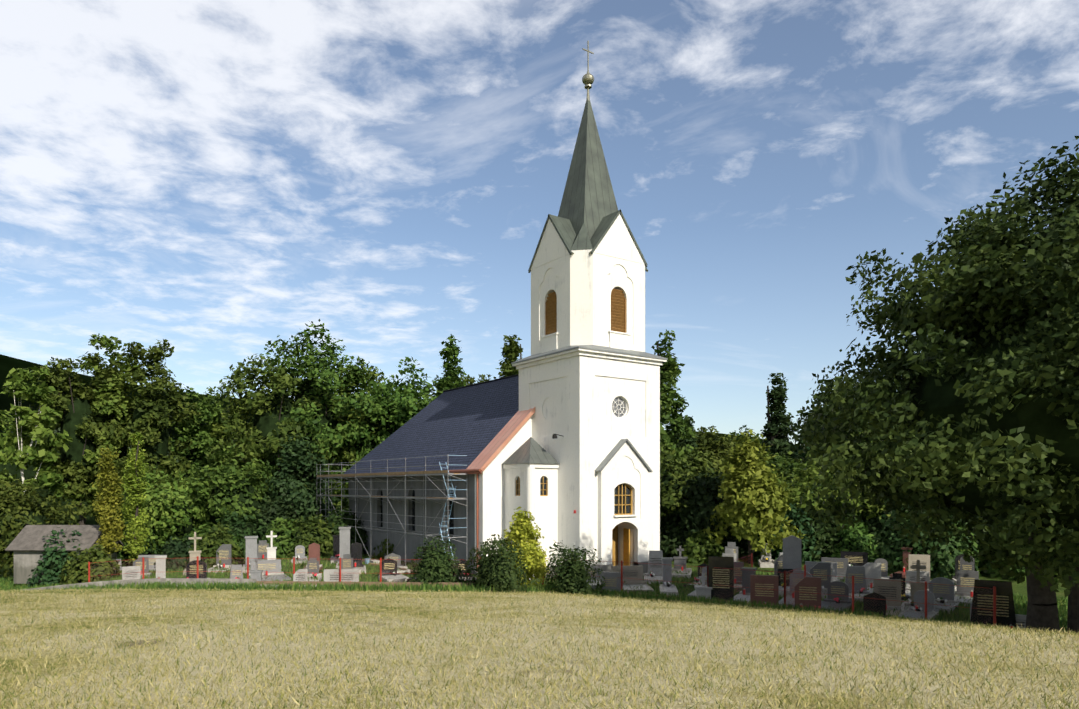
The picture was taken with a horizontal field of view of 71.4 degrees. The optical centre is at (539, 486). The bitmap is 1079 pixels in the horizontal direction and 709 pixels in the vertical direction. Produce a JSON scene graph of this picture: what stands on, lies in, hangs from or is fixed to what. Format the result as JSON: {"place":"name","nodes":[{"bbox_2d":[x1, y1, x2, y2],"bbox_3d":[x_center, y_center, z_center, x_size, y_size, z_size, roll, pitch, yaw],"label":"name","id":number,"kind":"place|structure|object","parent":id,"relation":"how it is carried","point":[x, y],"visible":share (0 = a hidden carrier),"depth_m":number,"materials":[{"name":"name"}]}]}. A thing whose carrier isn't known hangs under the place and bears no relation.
{"place":"outdoors","nodes":[
{"label":"outdoors","id":0,"kind":"place"},
{"bbox_2d":[0,354,793,448],"bbox_3d":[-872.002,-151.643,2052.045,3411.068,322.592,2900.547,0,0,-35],"label":"hill","id":1,"kind":"structure","parent":0,"point":[7,364],"depth_m":1745.73,"materials":[{"name":"green plant"}]},
{"bbox_2d":[0,553,1078,708],"bbox_3d":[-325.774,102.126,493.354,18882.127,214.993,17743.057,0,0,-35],"label":"ground","id":2,"kind":"structure","parent":0,"point":[1020,588],"depth_m":9.91,"materials":[{"name":"beige plant"}]},
{"bbox_2d":[0,393,16,465],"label":"belt tree","id":3,"kind":"object","parent":2,"relation":"on","point":[4,421],"visible":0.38,"depth_m":68.42,"materials":[{"name":"green plant"}]},
{"bbox_2d":[0,365,72,496],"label":"birch","id":4,"kind":"object","parent":2,"relation":"on","point":[22,442],"visible":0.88,"depth_m":59.79,"materials":[{"name":"green plant"}]},
{"bbox_2d":[0,478,89,576],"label":"bush","id":5,"kind":"object","parent":2,"relation":"on","point":[16,517],"visible":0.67,"depth_m":51.53,"materials":[{"name":"green plant"}]},
{"bbox_2d":[27,527,82,586],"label":"shrub","id":6,"kind":"object","parent":2,"relation":"on","point":[50,566],"visible":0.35,"depth_m":45.99,"materials":[{"name":"green plant"}]},
{"bbox_2d":[5,525,123,583],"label":"shed","id":7,"kind":"structure","parent":2,"relation":"on","point":[27,543],"depth_m":46.83,"materials":[{"name":"grey wood"}]},
{"bbox_2d":[30,351,122,524],"bbox_3d":[-39.940,-2.289,64.740,7.162,18.924,7.171,0,0,34],"label":"belt tree","id":8,"kind":"object","parent":2,"relation":"on","point":[73,406],"visible":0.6,"depth_m":63.45,"materials":[{"name":"green plant"}]},
{"bbox_2d":[57,545,122,584],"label":"shrub","id":9,"kind":"object","parent":2,"relation":"on","point":[77,572],"visible":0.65,"depth_m":43.43,"materials":[{"name":"green plant"}]},
{"bbox_2d":[63,333,145,530],"bbox_3d":[-37.900,-3.177,65.861,6.853,20.692,7.243,0,0,-21],"label":"belt tree","id":10,"kind":"object","parent":2,"relation":"on","point":[112,410],"visible":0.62,"depth_m":64.74,"materials":[{"name":"green plant"}]},
{"bbox_2d":[90,447,127,569],"bbox_3d":[-27.123,1.841,47.206,2.070,8.708,1.924,0,0,-35],"label":"columnar tree","id":11,"kind":"object","parent":2,"relation":"on","point":[108,492],"visible":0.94,"depth_m":46.93,"materials":[{"name":"green plant"}]},
{"bbox_2d":[117,536,134,566],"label":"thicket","id":12,"kind":"object","parent":2,"relation":"on","point":[122,555],"visible":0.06,"depth_m":50.81,"materials":[{"name":"green plant"}]},
{"bbox_2d":[120,431,152,562],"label":"columnar tree","id":13,"kind":"object","parent":2,"relation":"on","point":[135,487],"visible":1,"depth_m":48.90,"materials":[{"name":"green plant"}]},
{"bbox_2d":[86,339,200,503],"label":"belt tree","id":14,"kind":"object","parent":2,"relation":"on","point":[150,422],"visible":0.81,"depth_m":65.18,"materials":[{"name":"green plant"}]},
{"bbox_2d":[122,520,165,565],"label":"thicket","id":15,"kind":"object","parent":2,"relation":"on","point":[149,551],"visible":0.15,"depth_m":52.09,"materials":[{"name":"green plant"}]},
{"bbox_2d":[106,464,213,554],"bbox_3d":[-26.503,2.400,54.187,8.845,8.134,8.385,0,0,-35],"label":"bush","id":16,"kind":"object","parent":2,"relation":"on","point":[168,510],"visible":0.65,"depth_m":52.26,"materials":[{"name":"green plant"}]},
{"bbox_2d":[0,445,348,529],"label":"forest interior","id":17,"kind":"object","parent":2,"relation":"on","point":[29,472],"depth_m":88.50,"materials":[{"name":"green plant"}]},
{"bbox_2d":[153,535,199,570],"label":"shrub","id":18,"kind":"object","parent":2,"relation":"on","point":[175,552],"visible":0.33,"depth_m":45.41,"materials":[{"name":"green plant"}]},
{"bbox_2d":[168,386,235,507],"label":"belt tree","id":19,"kind":"object","parent":2,"relation":"on","point":[197,430],"visible":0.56,"depth_m":68.77,"materials":[{"name":"green plant"}]},
{"bbox_2d":[180,522,244,550],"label":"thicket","id":20,"kind":"object","parent":2,"relation":"on","point":[201,530],"visible":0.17,"depth_m":51.00,"materials":[{"name":"green plant"}]},
{"bbox_2d":[184,522,245,569],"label":"shrub","id":21,"kind":"object","parent":2,"relation":"on","point":[211,545],"visible":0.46,"depth_m":43.50,"materials":[{"name":"green plant"}]},
{"bbox_2d":[178,444,283,535],"bbox_3d":[-23.328,1.351,56.629,7.616,9.178,8.359,0,0,17],"label":"bush","id":22,"kind":"object","parent":2,"relation":"on","point":[233,489],"visible":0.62,"depth_m":54.79,"materials":[{"name":"green plant"}]},
{"bbox_2d":[204,408,268,481],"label":"belt tree","id":23,"kind":"object","parent":2,"relation":"on","point":[219,432],"visible":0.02,"depth_m":70.42,"materials":[{"name":"green plant"}]},
{"bbox_2d":[216,507,270,557],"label":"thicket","id":24,"kind":"object","parent":2,"relation":"on","point":[241,529],"visible":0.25,"depth_m":52.04,"materials":[{"name":"green plant"}]},
{"bbox_2d":[206,342,335,512],"bbox_3d":[-21.528,-3.052,61.805,9.621,18.292,9.439,0,0,-3],"label":"belt tree","id":25,"kind":"object","parent":2,"relation":"on","point":[265,434],"visible":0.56,"depth_m":59.91,"materials":[{"name":"green plant"}]},
{"bbox_2d":[252,492,299,539],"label":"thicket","id":26,"kind":"object","parent":2,"relation":"on","point":[274,512],"visible":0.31,"depth_m":53.86,"materials":[{"name":"green plant"}]},
{"bbox_2d":[264,517,299,558],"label":"shrub","id":27,"kind":"object","parent":2,"relation":"on","point":[282,541],"visible":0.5,"depth_m":49.11,"materials":[{"name":"green plant"}]},
{"bbox_2d":[259,433,340,528],"bbox_3d":[-18.593,0.683,58.085,7.017,9.631,7.675,0,0,16],"label":"bush","id":28,"kind":"object","parent":2,"relation":"on","point":[300,498],"visible":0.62,"depth_m":57.08,"materials":[{"name":"green plant"}]},
{"bbox_2d":[283,513,334,557],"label":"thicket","id":29,"kind":"object","parent":2,"relation":"on","point":[308,534],"visible":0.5,"depth_m":49.48,"materials":[{"name":"green plant"}]},
{"bbox_2d":[252,319,382,526],"bbox_3d":[-18.390,-4.294,63.612,11.028,20.115,11.698,0,0,-35],"label":"belt tree","id":30,"kind":"object","parent":2,"relation":"on","point":[324,428],"visible":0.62,"depth_m":62.26,"materials":[{"name":"green plant"}]},
{"bbox_2d":[322,501,369,554],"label":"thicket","id":31,"kind":"object","parent":2,"relation":"on","point":[340,522],"visible":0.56,"depth_m":51.56,"materials":[{"name":"green plant"}]},
{"bbox_2d":[311,356,386,514],"bbox_3d":[-16.388,-2.832,65.866,9.175,16.853,8.047,0,0,-35],"label":"belt tree","id":32,"kind":"object","parent":2,"relation":"on","point":[345,453],"visible":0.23,"depth_m":64.34,"materials":[{"name":"green plant"}]},
{"bbox_2d":[373,538,395,558],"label":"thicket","id":33,"kind":"object","parent":2,"relation":"on","point":[384,550],"visible":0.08,"depth_m":48.72,"materials":[{"name":"green plant"}]},
{"bbox_2d":[317,455,466,572],"bbox_3d":[-8.418,1.508,49.092,10.130,6.410,20.800,0,0,-35],"label":"scaffolding","id":34,"kind":"object","parent":2,"relation":"on","point":[425,473],"visible":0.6,"depth_m":44.88,"materials":[{"name":"metal"}]},
{"bbox_2d":[345,356,438,470],"bbox_3d":[-11.951,-2.784,66.264,9.627,16.828,10.050,0,0,-1],"label":"belt tree","id":35,"kind":"object","parent":2,"relation":"on","point":[399,413],"visible":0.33,"depth_m":63.60,"materials":[{"name":"green plant"}]},
{"bbox_2d":[22,578,827,610],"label":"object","id":36,"kind":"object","parent":2,"relation":"on","point":[173,580],"visible":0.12,"depth_m":32.83,"materials":[{"name":"grey concrete"}]},
{"bbox_2d":[413,375,445,409],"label":"belt tree","id":37,"kind":"object","parent":2,"relation":"on","point":[431,390],"visible":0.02,"depth_m":71.78,"materials":[{"name":"green plant"}]},
{"bbox_2d":[409,533,463,586],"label":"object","id":38,"kind":"object","parent":2,"relation":"on","point":[435,566],"visible":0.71,"depth_m":32.84,"materials":[{"name":"green plant"}]},
{"bbox_2d":[432,334,466,395],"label":"tree","id":39,"kind":"object","parent":2,"relation":"on","point":[452,373],"visible":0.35,"depth_m":69.55,"materials":[{"name":"green plant"}]},
{"bbox_2d":[460,374,495,385],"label":"belt tree","id":40,"kind":"object","parent":2,"relation":"on","point":[468,380],"depth_m":72.64,"materials":[{"name":"green plant"}]},
{"bbox_2d":[461,534,529,592],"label":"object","id":41,"kind":"object","parent":2,"relation":"on","point":[495,569],"visible":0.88,"depth_m":30.60,"materials":[{"name":"green plant"}]},
{"bbox_2d":[344,41,667,579],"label":"church","id":42,"kind":"structure","parent":2,"relation":"on","point":[558,436],"depth_m":39.57,"materials":[{"name":"white paint"}]},
{"bbox_2d":[495,335,522,377],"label":"tree","id":43,"kind":"object","parent":2,"relation":"on","point":[512,350],"visible":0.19,"depth_m":71.39,"materials":[{"name":"green plant"}]},
{"bbox_2d":[500,506,549,587],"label":"bush","id":44,"kind":"object","parent":2,"relation":"on","point":[523,532],"visible":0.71,"depth_m":31.90,"materials":[{"name":"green plant"}]},
{"bbox_2d":[88,553,995,625],"bbox_3d":[-1.886,4.099,33.263,36.611,2.091,9.605,0,0,18],"label":"fence","id":45,"kind":"object","parent":2,"relation":"on","point":[622,583],"visible":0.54,"depth_m":29.88,"materials":[{"name":"brown metal"}]},
{"bbox_2d":[114,527,1025,629],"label":"graves","id":46,"kind":"object","parent":2,"relation":"on","point":[848,564],"visible":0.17,"depth_m":33.32,"materials":[{"name":"stone"}]},
{"bbox_2d":[543,540,606,596],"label":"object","id":47,"kind":"object","parent":2,"relation":"on","point":[571,572],"visible":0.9,"depth_m":29.80,"materials":[{"name":"green plant"}]},
{"bbox_2d":[651,329,695,476],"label":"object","id":48,"kind":"object","parent":2,"relation":"on","point":[670,401],"visible":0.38,"depth_m":60.84,"materials":[{"name":"green plant"}]},
{"bbox_2d":[661,515,696,557],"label":"shrub","id":49,"kind":"object","parent":2,"relation":"on","point":[672,531],"visible":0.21,"depth_m":49.05,"materials":[{"name":"green plant"}]},
{"bbox_2d":[664,415,704,481],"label":"tree","id":50,"kind":"object","parent":2,"relation":"on","point":[681,442],"visible":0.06,"depth_m":65.02,"materials":[{"name":"green plant"}]},
{"bbox_2d":[660,444,722,544],"bbox_3d":[8.726,0.996,51.539,8.286,8.769,8.252,0,0,-35],"label":"tree","id":51,"kind":"object","parent":2,"relation":"on","point":[672,482],"visible":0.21,"depth_m":50.09,"materials":[{"name":"green plant"}]},
{"bbox_2d":[681,527,724,563],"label":"shrub","id":52,"kind":"object","parent":2,"relation":"on","point":[701,549],"visible":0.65,"depth_m":45.81,"materials":[{"name":"green plant"}]},
{"bbox_2d":[660,466,755,559],"bbox_3d":[10.667,1.959,49.123,8.503,6.822,6.531,0,0,-35],"label":"bush","id":53,"kind":"object","parent":2,"relation":"on","point":[696,515],"visible":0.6,"depth_m":48.27,"materials":[{"name":"green plant"}]},
{"bbox_2d":[693,425,767,479],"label":"belt tree","id":54,"kind":"object","parent":2,"relation":"on","point":[718,449],"visible":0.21,"depth_m":68.02,"materials":[{"name":"green plant"}]},
{"bbox_2d":[729,425,761,459],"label":"belt tree","id":55,"kind":"object","parent":2,"relation":"on","point":[739,435],"depth_m":73.05,"materials":[{"name":"green plant"}]},
{"bbox_2d":[702,429,805,563],"bbox_3d":[12.987,0.772,45.699,5.265,8.572,5.449,0,0,-24],"label":"young lime","id":56,"kind":"object","parent":2,"relation":"on","point":[756,503],"visible":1,"depth_m":44.62,"materials":[{"name":"green plant"}]},
{"bbox_2d":[759,373,798,473],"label":"tree","id":57,"kind":"object","parent":2,"relation":"on","point":[775,426],"visible":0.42,"depth_m":68.94,"materials":[{"name":"green plant"}]},
{"bbox_2d":[744,503,821,562],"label":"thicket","id":58,"kind":"object","parent":2,"relation":"on","point":[794,516],"visible":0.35,"depth_m":46.28,"materials":[{"name":"green plant"}]},
{"bbox_2d":[764,450,818,498],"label":"bush","id":59,"kind":"object","parent":2,"relation":"on","point":[780,464],"visible":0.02,"depth_m":54.99,"materials":[{"name":"green plant"}]},
{"bbox_2d":[787,425,829,475],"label":"tree","id":60,"kind":"object","parent":2,"relation":"on","point":[801,455],"visible":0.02,"depth_m":63.04,"materials":[{"name":"green plant"}]},
{"bbox_2d":[795,483,864,562],"bbox_3d":[17.948,2.456,47.489,5.319,5.457,5.072,0,0,-35],"label":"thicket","id":61,"kind":"object","parent":2,"relation":"on","point":[822,536],"visible":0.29,"depth_m":46.07,"materials":[{"name":"green plant"}]},
{"bbox_2d":[773,459,890,520],"bbox_3d":[18.994,1.616,49.406,8.248,7.513,8.835,0,0,-35],"label":"bush","id":62,"kind":"object","parent":2,"relation":"on","point":[804,489],"visible":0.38,"depth_m":48.12,"materials":[{"name":"green plant"}]},
{"bbox_2d":[821,514,877,562],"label":"shrub","id":63,"kind":"object","parent":2,"relation":"on","point":[856,541],"visible":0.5,"depth_m":44.77,"materials":[{"name":"green plant"}]},
{"bbox_2d":[838,407,863,453],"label":"tree","id":64,"kind":"object","parent":2,"relation":"on","point":[859,430],"visible":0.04,"depth_m":66.64,"materials":[{"name":"green plant"}]},
{"bbox_2d":[818,456,888,519],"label":"bush","id":65,"kind":"object","parent":2,"relation":"on","point":[865,503],"visible":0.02,"depth_m":48.56,"materials":[{"name":"green plant"}]},
{"bbox_2d":[857,498,895,562],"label":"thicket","id":66,"kind":"object","parent":2,"relation":"on","point":[874,523],"visible":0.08,"depth_m":46.70,"materials":[{"name":"green plant"}]},
{"bbox_2d":[870,470,966,522],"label":"bush","id":67,"kind":"object","parent":2,"relation":"on","point":[883,520],"depth_m":45.92,"materials":[{"name":"green plant"}]},
{"bbox_2d":[871,502,978,578],"bbox_3d":[20.575,2.516,40.137,5.101,5.098,5.001,0,0,-35],"label":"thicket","id":68,"kind":"object","parent":2,"relation":"on","point":[894,543],"visible":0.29,"depth_m":38.98,"materials":[{"name":"green plant"}]},
{"bbox_2d":[781,136,1078,633],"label":"lime tree","id":69,"kind":"object","parent":2,"relation":"on","point":[975,409],"visible":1,"depth_m":18.50,"materials":[{"name":"green plant"}]},
{"bbox_2d":[890,518,989,576],"bbox_3d":[21.560,3.251,40.705,4.703,3.724,4.939,0,0,-35],"label":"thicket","id":70,"kind":"object","parent":2,"relation":"on","point":[975,544],"visible":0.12,"depth_m":39.40,"materials":[{"name":"green plant"}]},
{"bbox_2d":[951,511,1011,572],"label":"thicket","id":71,"kind":"object","parent":2,"relation":"on","point":[983,531],"visible":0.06,"depth_m":40.76,"materials":[{"name":"green plant"}]},
{"bbox_2d":[976,532,1068,582],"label":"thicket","id":72,"kind":"object","parent":2,"relation":"on","point":[1016,570],"visible":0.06,"depth_m":38.02,"materials":[{"name":"green plant"}]},
{"bbox_2d":[1067,549,1078,634],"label":"trunk","id":73,"kind":"object","parent":2,"relation":"on","point":[1073,613],"depth_m":21.45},
{"bbox_2d":[0,0,1078,443],"label":"sky","id":74,"kind":"structure","parent":0,"point":[216,180],"materials":[{"name":"blue"}]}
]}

